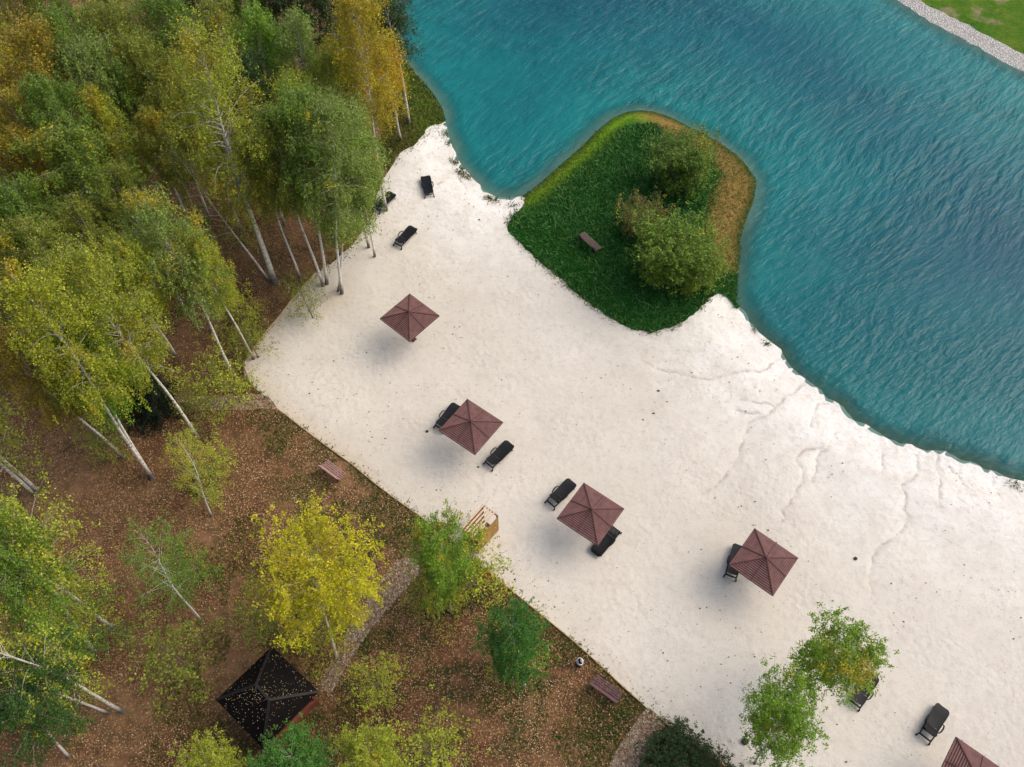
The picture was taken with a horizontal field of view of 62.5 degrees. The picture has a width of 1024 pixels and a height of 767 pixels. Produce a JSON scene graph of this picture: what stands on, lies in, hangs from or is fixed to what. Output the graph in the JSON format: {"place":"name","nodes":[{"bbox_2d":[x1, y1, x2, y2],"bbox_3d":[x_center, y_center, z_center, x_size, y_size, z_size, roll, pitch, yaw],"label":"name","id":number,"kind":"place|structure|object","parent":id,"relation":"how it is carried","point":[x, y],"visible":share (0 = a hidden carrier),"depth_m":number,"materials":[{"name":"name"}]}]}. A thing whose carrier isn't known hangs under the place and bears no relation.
{"place":"outdoors","nodes":[
{"label":"outdoors","id":0,"kind":"place"},
{"bbox_2d":[0,0,723,766],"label":"forest floor","id":1,"kind":"structure","parent":0,"point":[462,698],"depth_m":46.24,"materials":[{"name":"brown soil"}]},
{"bbox_2d":[0,397,52,500],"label":"birch tree","id":2,"kind":"object","parent":1,"relation":"on","point":[17,478],"visible":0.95,"depth_m":45.03,"materials":[{"name":"green plant"}]},
{"bbox_2d":[0,217,70,354],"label":"birch tree","id":3,"kind":"object","parent":1,"relation":"on","point":[3,240],"visible":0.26,"depth_m":44.04,"materials":[{"name":"green plant"}]},
{"bbox_2d":[0,577,96,687],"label":"birch tree","id":4,"kind":"object","parent":1,"relation":"on","point":[34,608],"visible":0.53,"depth_m":37.12,"materials":[{"name":"green plant"}]},
{"bbox_2d":[0,611,96,766],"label":"birch tree","id":5,"kind":"object","parent":1,"relation":"on","point":[12,703],"visible":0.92,"depth_m":36.22,"materials":[{"name":"green plant"}]},
{"bbox_2d":[0,78,101,241],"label":"birch tree","id":6,"kind":"object","parent":1,"relation":"on","point":[8,98],"visible":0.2,"depth_m":46.86,"materials":[{"name":"green plant"}]},
{"bbox_2d":[0,112,105,286],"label":"birch tree","id":7,"kind":"object","parent":1,"relation":"on","point":[22,161],"visible":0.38,"depth_m":46.94,"materials":[{"name":"green plant"}]},
{"bbox_2d":[0,618,110,739],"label":"birch tree","id":8,"kind":"object","parent":1,"relation":"on","point":[82,696],"visible":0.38,"depth_m":37.29,"materials":[{"name":"green plant"}]},
{"bbox_2d":[0,472,112,654],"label":"birch tree","id":9,"kind":"object","parent":1,"relation":"on","point":[60,578],"visible":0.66,"depth_m":37.30,"materials":[{"name":"green plant"}]},
{"bbox_2d":[0,502,115,629],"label":"birch tree","id":10,"kind":"object","parent":1,"relation":"on","point":[10,562],"visible":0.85,"depth_m":35.28,"materials":[{"name":"green plant"}]},
{"bbox_2d":[0,167,119,336],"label":"birch tree","id":11,"kind":"object","parent":1,"relation":"on","point":[16,205],"visible":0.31,"depth_m":44.48,"materials":[{"name":"green plant"}]},
{"bbox_2d":[0,320,124,458],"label":"birch tree","id":12,"kind":"object","parent":1,"relation":"on","point":[11,360],"visible":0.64,"depth_m":41.10,"materials":[{"name":"green plant"}]},
{"bbox_2d":[0,591,125,718],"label":"birch tree","id":13,"kind":"object","parent":1,"relation":"on","point":[4,652],"visible":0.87,"depth_m":35.76,"materials":[{"name":"green plant"}]},
{"bbox_2d":[0,4,126,230],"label":"birch tree","id":14,"kind":"object","parent":1,"relation":"on","point":[28,38],"visible":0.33,"depth_m":46.82,"materials":[{"name":"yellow plant"}]},
{"bbox_2d":[0,205,126,355],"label":"birch tree","id":15,"kind":"object","parent":1,"relation":"on","point":[32,235],"visible":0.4,"depth_m":43.05,"materials":[{"name":"green plant"}]},
{"bbox_2d":[11,67,125,232],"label":"birch tree","id":16,"kind":"object","parent":1,"relation":"on","point":[49,92],"visible":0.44,"depth_m":46.16,"materials":[{"name":"green plant"}]},
{"bbox_2d":[0,256,154,479],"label":"birch tree","id":17,"kind":"object","parent":1,"relation":"on","point":[44,287],"visible":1,"depth_m":37.87,"materials":[{"name":"green plant"}]},
{"bbox_2d":[3,106,161,295],"bbox_3d":[-23.951,-9.265,50.182,7.747,14.895,8.065,8,59,4],"label":"birch tree","id":18,"kind":"object","parent":1,"relation":"on","point":[65,139],"visible":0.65,"depth_m":45.54,"materials":[{"name":"green plant"}]},
{"bbox_2d":[19,274,151,475],"bbox_3d":[-21.036,0.518,44.076,5.105,14.894,5.063,-11,49,-8],"label":"birch tree","id":19,"kind":"object","parent":1,"relation":"on","point":[110,406],"visible":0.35,"depth_m":41.77,"materials":[{"name":"green plant"}]},
{"bbox_2d":[23,0,148,198],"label":"birch tree","id":20,"kind":"object","parent":1,"relation":"on","point":[59,20],"visible":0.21,"depth_m":48.01,"materials":[{"name":"green plant"}]},
{"bbox_2d":[57,414,134,471],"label":"sapling","id":21,"kind":"object","parent":1,"relation":"on","point":[101,440],"visible":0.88,"depth_m":48.34,"materials":[{"name":"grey plant"}]},
{"bbox_2d":[49,568,142,666],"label":"sapling","id":22,"kind":"object","parent":1,"relation":"on","point":[99,631],"visible":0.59,"depth_m":42.35,"materials":[{"name":"green plant"}]},
{"bbox_2d":[45,185,159,334],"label":"birch tree","id":23,"kind":"object","parent":1,"relation":"on","point":[80,207],"visible":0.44,"depth_m":45.46,"materials":[{"name":"green plant"}]},
{"bbox_2d":[45,24,167,226],"bbox_3d":[-24.393,-15.324,53.433,5.666,15.886,5.898,-12,59,-7],"label":"birch tree","id":24,"kind":"object","parent":1,"relation":"on","point":[79,63],"visible":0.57,"depth_m":48.13,"materials":[{"name":"green plant"}]},
{"bbox_2d":[28,231,199,439],"bbox_3d":[-19.475,-1.141,43.848,5.397,16.893,5.619,10,57,9],"label":"birch tree","id":25,"kind":"object","parent":1,"relation":"on","point":[123,317],"visible":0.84,"depth_m":40.31,"materials":[{"name":"green plant"}]},
{"bbox_2d":[62,81,173,254],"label":"birch tree","id":26,"kind":"object","parent":1,"relation":"on","point":[104,116],"visible":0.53,"depth_m":48.78,"materials":[{"name":"green plant"}]},
{"bbox_2d":[68,0,186,199],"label":"birch tree","id":27,"kind":"object","parent":1,"relation":"on","point":[115,23],"visible":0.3,"depth_m":49.44,"materials":[{"name":"green plant"}]},
{"bbox_2d":[92,221,177,357],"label":"birch tree","id":28,"kind":"object","parent":1,"relation":"on","point":[115,250],"visible":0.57,"depth_m":43.22,"materials":[{"name":"green plant"}]},
{"bbox_2d":[83,157,187,313],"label":"birch tree","id":29,"kind":"object","parent":1,"relation":"on","point":[117,171],"visible":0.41,"depth_m":46.64,"materials":[{"name":"green plant"}]},
{"bbox_2d":[92,50,188,221],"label":"birch tree","id":30,"kind":"object","parent":1,"relation":"on","point":[125,99],"visible":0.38,"depth_m":50.33,"materials":[{"name":"green plant"}]},
{"bbox_2d":[117,368,190,436],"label":"spruce tree","id":31,"kind":"object","parent":1,"relation":"on","point":[154,399],"visible":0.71,"depth_m":50.27,"materials":[{"name":"green plant"}]},
{"bbox_2d":[111,509,206,621],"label":"birch tree","id":32,"kind":"object","parent":1,"relation":"on","point":[163,560],"visible":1,"depth_m":38.98,"materials":[{"name":"green plant"}]},
{"bbox_2d":[109,26,210,218],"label":"birch tree","id":33,"kind":"object","parent":1,"relation":"on","point":[138,54],"visible":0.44,"depth_m":49.86,"materials":[{"name":"green plant"}]},
{"bbox_2d":[93,592,228,718],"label":"sapling","id":34,"kind":"object","parent":1,"relation":"on","point":[183,672],"visible":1,"depth_m":40.79,"materials":[{"name":"green plant"}]},
{"bbox_2d":[131,103,210,256],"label":"birch tree","id":35,"kind":"object","parent":1,"relation":"on","point":[152,116],"visible":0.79,"depth_m":49.60,"materials":[{"name":"green plant"}]},
{"bbox_2d":[109,181,236,373],"bbox_3d":[-17.865,-5.038,47.001,4.943,15.733,4.495,9,58,6],"label":"birch tree","id":36,"kind":"object","parent":1,"relation":"on","point":[150,207],"visible":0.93,"depth_m":43.57,"materials":[{"name":"green plant"}]},
{"bbox_2d":[131,529,225,609],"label":"sapling","id":37,"kind":"object","parent":1,"relation":"on","point":[178,549],"visible":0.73,"depth_m":43.97,"materials":[{"name":"green plant"}]},
{"bbox_2d":[124,0,233,172],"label":"birch tree","id":38,"kind":"object","parent":1,"relation":"on","point":[162,12],"visible":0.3,"depth_m":50.28,"materials":[{"name":"green plant"}]},
{"bbox_2d":[159,422,227,516],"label":"birch tree","id":39,"kind":"object","parent":1,"relation":"on","point":[208,492],"visible":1,"depth_m":44.26,"materials":[{"name":"green plant"}]},
{"bbox_2d":[164,364,226,440],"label":"sapling","id":40,"kind":"object","parent":1,"relation":"on","point":[190,399],"visible":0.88,"depth_m":49.77,"materials":[{"name":"green plant"}]},
{"bbox_2d":[156,51,243,232],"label":"birch tree","id":41,"kind":"object","parent":1,"relation":"on","point":[180,88],"visible":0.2,"depth_m":50.12,"materials":[{"name":"green plant"}]},
{"bbox_2d":[167,418,238,507],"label":"sapling","id":42,"kind":"object","parent":1,"relation":"on","point":[220,462],"visible":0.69,"depth_m":47.32,"materials":[{"name":"green plant"}]},
{"bbox_2d":[166,722,254,766],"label":"birch tree","id":43,"kind":"object","parent":1,"relation":"on","point":[211,756],"visible":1,"depth_m":37.17,"materials":[{"name":"green plant"}]},
{"bbox_2d":[151,133,270,282],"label":"birch tree","id":44,"kind":"object","parent":1,"relation":"on","point":[230,227],"visible":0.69,"depth_m":50.48,"materials":[{"name":"green plant"}]},
{"bbox_2d":[141,0,297,285],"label":"birch tree","id":45,"kind":"object","parent":1,"relation":"on","point":[214,100],"visible":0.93,"depth_m":45.43,"materials":[{"name":"green plant"}]},
{"bbox_2d":[190,0,260,118],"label":"birch tree","id":46,"kind":"object","parent":1,"relation":"on","point":[211,13],"visible":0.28,"depth_m":49.88,"materials":[{"name":"green plant"}]},
{"bbox_2d":[210,263,270,351],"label":"sapling","id":47,"kind":"object","parent":1,"relation":"on","point":[239,314],"visible":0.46,"depth_m":53.26,"materials":[{"name":"green plant"}]},
{"bbox_2d":[217,39,285,225],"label":"birch tree","id":48,"kind":"object","parent":1,"relation":"on","point":[246,66],"visible":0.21,"depth_m":49.06,"materials":[{"name":"green plant"}]},
{"bbox_2d":[218,0,306,112],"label":"birch tree","id":49,"kind":"object","parent":1,"relation":"on","point":[256,24],"visible":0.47,"depth_m":49.41,"materials":[{"name":"green plant"}]},
{"bbox_2d":[230,122,301,278],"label":"birch tree","id":50,"kind":"object","parent":1,"relation":"on","point":[276,213],"visible":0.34,"depth_m":49.63,"materials":[{"name":"green plant"}]},
{"bbox_2d":[215,646,319,748],"bbox_3d":[-11.794,15.312,41.092,3.496,3.800,3.657,37,65,21],"label":"gazebo","id":51,"kind":"object","parent":1,"relation":"on","point":[305,704],"visible":0.84,"depth_m":40.11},
{"bbox_2d":[213,558,322,653],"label":"sapling","id":52,"kind":"object","parent":1,"relation":"on","point":[256,615],"visible":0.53,"depth_m":42.10,"materials":[{"name":"green plant"}]},
{"bbox_2d":[251,0,323,68],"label":"birch tree","id":53,"kind":"object","parent":1,"relation":"on","point":[284,4],"visible":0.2,"depth_m":53.59,"materials":[{"name":"green plant"}]},
{"bbox_2d":[242,712,338,766],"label":"birch tree","id":54,"kind":"object","parent":1,"relation":"on","point":[299,752],"visible":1,"depth_m":37.09,"materials":[{"name":"green plant"}]},
{"bbox_2d":[264,0,336,118],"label":"birch tree","id":55,"kind":"object","parent":1,"relation":"on","point":[302,32],"visible":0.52,"depth_m":49.49,"materials":[{"name":"green plant"}]},
{"bbox_2d":[291,588,356,682],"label":"sapling","id":56,"kind":"object","parent":1,"relation":"on","point":[324,642],"visible":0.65,"depth_m":42.18,"materials":[{"name":"green plant"}]},
{"bbox_2d":[293,0,369,94],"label":"birch tree","id":57,"kind":"object","parent":1,"relation":"on","point":[321,6],"visible":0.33,"depth_m":53.59,"materials":[{"name":"green plant"}]},
{"bbox_2d":[303,33,380,207],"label":"birch tree","id":58,"kind":"object","parent":1,"relation":"on","point":[325,57],"visible":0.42,"depth_m":50.19,"materials":[{"name":"green plant"}]},
{"bbox_2d":[328,716,409,766],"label":"birch tree","id":59,"kind":"object","parent":1,"relation":"on","point":[361,748],"visible":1,"depth_m":36.98,"materials":[{"name":"yellow plant"}]},
{"bbox_2d":[334,651,418,717],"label":"sapling","id":60,"kind":"object","parent":1,"relation":"on","point":[375,684],"visible":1,"depth_m":41.09,"materials":[{"name":"green plant"}]},
{"bbox_2d":[0,202,788,766],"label":"fallen leaves","id":61,"kind":"object","parent":1,"relation":"on","point":[396,560],"depth_m":45.72,"materials":[{"name":"brown plant"}]},
{"bbox_2d":[146,312,708,766],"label":"ground cover","id":62,"kind":"object","parent":1,"relation":"on","point":[382,646],"visible":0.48,"depth_m":44.49,"materials":[{"name":"green plant"}]},
{"bbox_2d":[368,684,492,766],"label":"sapling","id":63,"kind":"object","parent":1,"relation":"on","point":[441,753],"visible":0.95,"depth_m":38.71,"materials":[{"name":"green plant"}]},
{"bbox_2d":[395,551,480,647],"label":"sapling","id":64,"kind":"object","parent":1,"relation":"on","point":[411,594],"visible":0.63,"depth_m":42.98,"materials":[{"name":"green plant"}]},
{"bbox_2d":[400,497,486,613],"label":"birch tree","id":65,"kind":"object","parent":1,"relation":"on","point":[433,543],"visible":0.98,"depth_m":40.58,"materials":[{"name":"green plant"}]},
{"bbox_2d":[421,520,517,622],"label":"sapling","id":66,"kind":"object","parent":1,"relation":"on","point":[489,569],"visible":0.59,"depth_m":43.13,"materials":[{"name":"green plant"}]},
{"bbox_2d":[467,589,552,698],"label":"birch tree","id":67,"kind":"object","parent":1,"relation":"on","point":[524,635],"visible":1,"depth_m":38.64,"materials":[{"name":"green plant"}]},
{"bbox_2d":[633,714,722,766],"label":"bush","id":68,"kind":"object","parent":1,"relation":"on","point":[670,750],"visible":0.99,"depth_m":40.51,"materials":[{"name":"green plant"}]},
{"bbox_2d":[135,394,663,766],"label":"gravel path","id":69,"kind":"structure","parent":0,"point":[362,634],"depth_m":44.77,"materials":[{"name":"grey gravel"}]},
{"bbox_2d":[180,330,267,432],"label":"sapling","id":70,"kind":"object","parent":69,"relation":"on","point":[220,376],"visible":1,"depth_m":49.64,"materials":[{"name":"green plant"}]},
{"bbox_2d":[235,489,392,660],"bbox_3d":[-9.003,9.675,40.287,7.176,11.357,6.502,-17,59,-10],"label":"birch tree","id":71,"kind":"object","parent":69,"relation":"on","point":[312,562],"visible":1,"depth_m":37.87,"materials":[{"name":"yellow plant"}]},
{"bbox_2d":[378,0,444,171],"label":"grass verge","id":72,"kind":"object","parent":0,"point":[415,116],"depth_m":66.58,"materials":[{"name":"green plant"}]},
{"bbox_2d":[356,34,409,140],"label":"birch tree","id":73,"kind":"object","parent":72,"relation":"on","point":[399,86],"visible":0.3,"depth_m":55.24,"materials":[{"name":"green plant"}]},
{"bbox_2d":[360,0,426,123],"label":"broadleaf tree","id":74,"kind":"object","parent":72,"relation":"on","point":[401,17],"visible":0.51,"depth_m":59.10,"materials":[{"name":"green plant"}]},
{"bbox_2d":[507,110,755,332],"bbox_3d":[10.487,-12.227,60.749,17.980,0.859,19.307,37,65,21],"label":"grass peninsula","id":75,"kind":"object","parent":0,"point":[627,118],"depth_m":60.85,"materials":[{"name":"green plant"}]},
{"bbox_2d":[515,123,756,278],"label":"dry grass","id":76,"kind":"structure","parent":75,"relation":"on","point":[732,169],"depth_m":62.32,"materials":[{"name":"plant"}]},
{"bbox_2d":[615,185,675,246],"bbox_3d":[8.666,-11.353,57.823,3.812,3.658,4.206,-42,58,-18],"label":"willow bush","id":77,"kind":"object","parent":75,"relation":"on","point":[661,212],"visible":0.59,"depth_m":57.33,"materials":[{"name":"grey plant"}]},
{"bbox_2d":[624,199,728,290],"bbox_3d":[10.388,-8.956,55.103,6.181,5.628,6.359,-15,59,-9],"label":"willow bush","id":78,"kind":"object","parent":75,"relation":"on","point":[660,250],"visible":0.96,"depth_m":53.92,"materials":[{"name":"green plant"}]},
{"bbox_2d":[639,120,721,200],"bbox_3d":[12.092,-15.592,59.602,6.074,5.139,6.269,-20,46,-10],"label":"willow bush","id":79,"kind":"object","parent":75,"relation":"on","point":[682,163],"visible":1,"depth_m":59.11,"materials":[{"name":"green plant"}]},
{"bbox_2d":[652,222,739,301],"bbox_3d":[12.145,-7.952,55.637,5.824,4.458,5.278,3,43,15],"label":"willow bush","id":80,"kind":"object","parent":75,"relation":"on","point":[702,279],"visible":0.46,"depth_m":54.76,"materials":[{"name":"green plant"}]},
{"bbox_2d":[244,121,1023,766],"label":"sand beach","id":81,"kind":"structure","parent":0,"point":[912,527],"depth_m":49.51,"materials":[{"name":"white sand"}]},
{"bbox_2d":[166,226,254,359],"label":"birch tree","id":82,"kind":"object","parent":81,"relation":"on","point":[215,279],"visible":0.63,"depth_m":46.43,"materials":[{"name":"green plant"}]},
{"bbox_2d":[210,297,281,365],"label":"sapling","id":83,"kind":"object","parent":81,"relation":"on","point":[251,339],"visible":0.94,"depth_m":52.38,"materials":[{"name":"green plant"}]},
{"bbox_2d":[243,97,324,286],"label":"birch tree","id":84,"kind":"object","parent":81,"relation":"on","point":[272,133],"visible":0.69,"depth_m":47.42,"materials":[{"name":"green plant"}]},
{"bbox_2d":[268,264,327,326],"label":"sapling","id":85,"kind":"object","parent":81,"relation":"on","point":[295,290],"visible":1,"depth_m":54.16,"materials":[{"name":"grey plant"}]},
{"bbox_2d":[251,71,348,284],"bbox_3d":[-11.848,-11.604,50.882,5.635,16.240,5.054,32,63,18],"label":"birch tree","id":86,"kind":"object","parent":81,"relation":"on","point":[295,102],"visible":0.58,"depth_m":46.27,"materials":[{"name":"green plant"}]},
{"bbox_2d":[281,81,388,294],"bbox_3d":[-10.408,-10.803,50.620,5.696,15.970,5.929,18,55,6],"label":"birch tree","id":87,"kind":"object","parent":81,"relation":"on","point":[318,108],"visible":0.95,"depth_m":47.29,"materials":[{"name":"green plant"}]},
{"bbox_2d":[311,80,384,247],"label":"birch tree","id":88,"kind":"object","parent":81,"relation":"on","point":[348,104],"visible":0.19,"depth_m":49.96,"materials":[{"name":"green plant"}]},
{"bbox_2d":[314,137,392,291],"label":"birch tree","id":89,"kind":"object","parent":81,"relation":"on","point":[376,177],"visible":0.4,"depth_m":52.04,"materials":[{"name":"green plant"}]},
{"bbox_2d":[321,0,414,211],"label":"birch tree","id":90,"kind":"object","parent":81,"relation":"on","point":[356,38],"visible":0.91,"depth_m":49.20,"materials":[{"name":"yellow plant"}]},
{"bbox_2d":[380,294,438,341],"bbox_3d":[-6.410,-3.681,53.584,2.650,3.080,2.650,37,65,21],"label":"beach parasol","id":91,"kind":"object","parent":81,"relation":"on","point":[409,317],"visible":1,"depth_m":52.52,"materials":[{"name":"brown fabric"}]},
{"bbox_2d":[439,399,502,454],"bbox_3d":[-2.360,2.938,49.383,2.650,3.080,2.650,32,63,19],"label":"beach parasol","id":92,"kind":"object","parent":81,"relation":"on","point":[470,426],"visible":1,"depth_m":48.33,"materials":[{"name":"brown fabric"}]},
{"bbox_2d":[462,503,498,552],"bbox_3d":[-1.738,8.033,46.696,1.135,2.138,1.910,34,64,20],"label":"changing cabin","id":93,"kind":"object","parent":81,"relation":"on","point":[478,515],"visible":0.63,"depth_m":46.20,"materials":[{"name":"brown wood"}]},
{"bbox_2d":[557,483,623,545],"bbox_3d":[4.260,7.523,46.474,2.650,3.080,2.650,32,63,18],"label":"beach parasol","id":94,"kind":"object","parent":81,"relation":"on","point":[590,513],"visible":1,"depth_m":45.43,"materials":[{"name":"brown fabric"}]},
{"bbox_2d":[242,117,1023,764],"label":"edge weeds","id":95,"kind":"object","parent":81,"relation":"on","point":[554,277],"visible":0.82,"depth_m":56.84,"materials":[{"name":"green plant"}]},
{"bbox_2d":[729,528,797,595],"bbox_3d":[13.200,9.811,45.022,2.650,3.080,2.650,35,64,20],"label":"beach parasol","id":96,"kind":"object","parent":81,"relation":"on","point":[763,561],"visible":1,"depth_m":43.99,"materials":[{"name":"brown fabric"}]},
{"bbox_2d":[738,653,829,766],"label":"birch tree","id":97,"kind":"object","parent":81,"relation":"on","point":[789,715],"visible":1,"depth_m":36.37,"materials":[{"name":"green plant"}]},
{"bbox_2d":[782,602,898,712],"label":"birch tree","id":98,"kind":"object","parent":81,"relation":"on","point":[846,659],"visible":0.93,"depth_m":38.10,"materials":[{"name":"green plant"}]},
{"bbox_2d":[915,703,949,744],"bbox_3d":[21.005,16.855,41.935,0.922,0.740,2.088,37,65,21],"label":"sun lounger","id":99,"kind":"object","parent":81,"relation":"on","point":[937,717],"visible":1,"depth_m":41.98,"materials":[{"name":"black plastic"}]},
{"bbox_2d":[941,737,998,766],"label":"beach parasol","id":100,"kind":"object","parent":81,"relation":"on","point":[962,753],"visible":1,"depth_m":39.05,"materials":[{"name":"brown wood"}]},
{"bbox_2d":[395,0,1023,480],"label":"lake water","id":101,"kind":"structure","parent":0,"point":[879,144],"depth_m":65.13,"materials":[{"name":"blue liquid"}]},
{"bbox_2d":[896,0,1023,72],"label":"gravel shore","id":102,"kind":"structure","parent":0,"point":[971,35],"depth_m":72.43,"materials":[{"name":"grey gravel"}]},
{"bbox_2d":[921,0,1023,53],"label":"lawn","id":103,"kind":"structure","parent":0,"point":[1001,21],"depth_m":73.50,"materials":[{"name":"green plant"}]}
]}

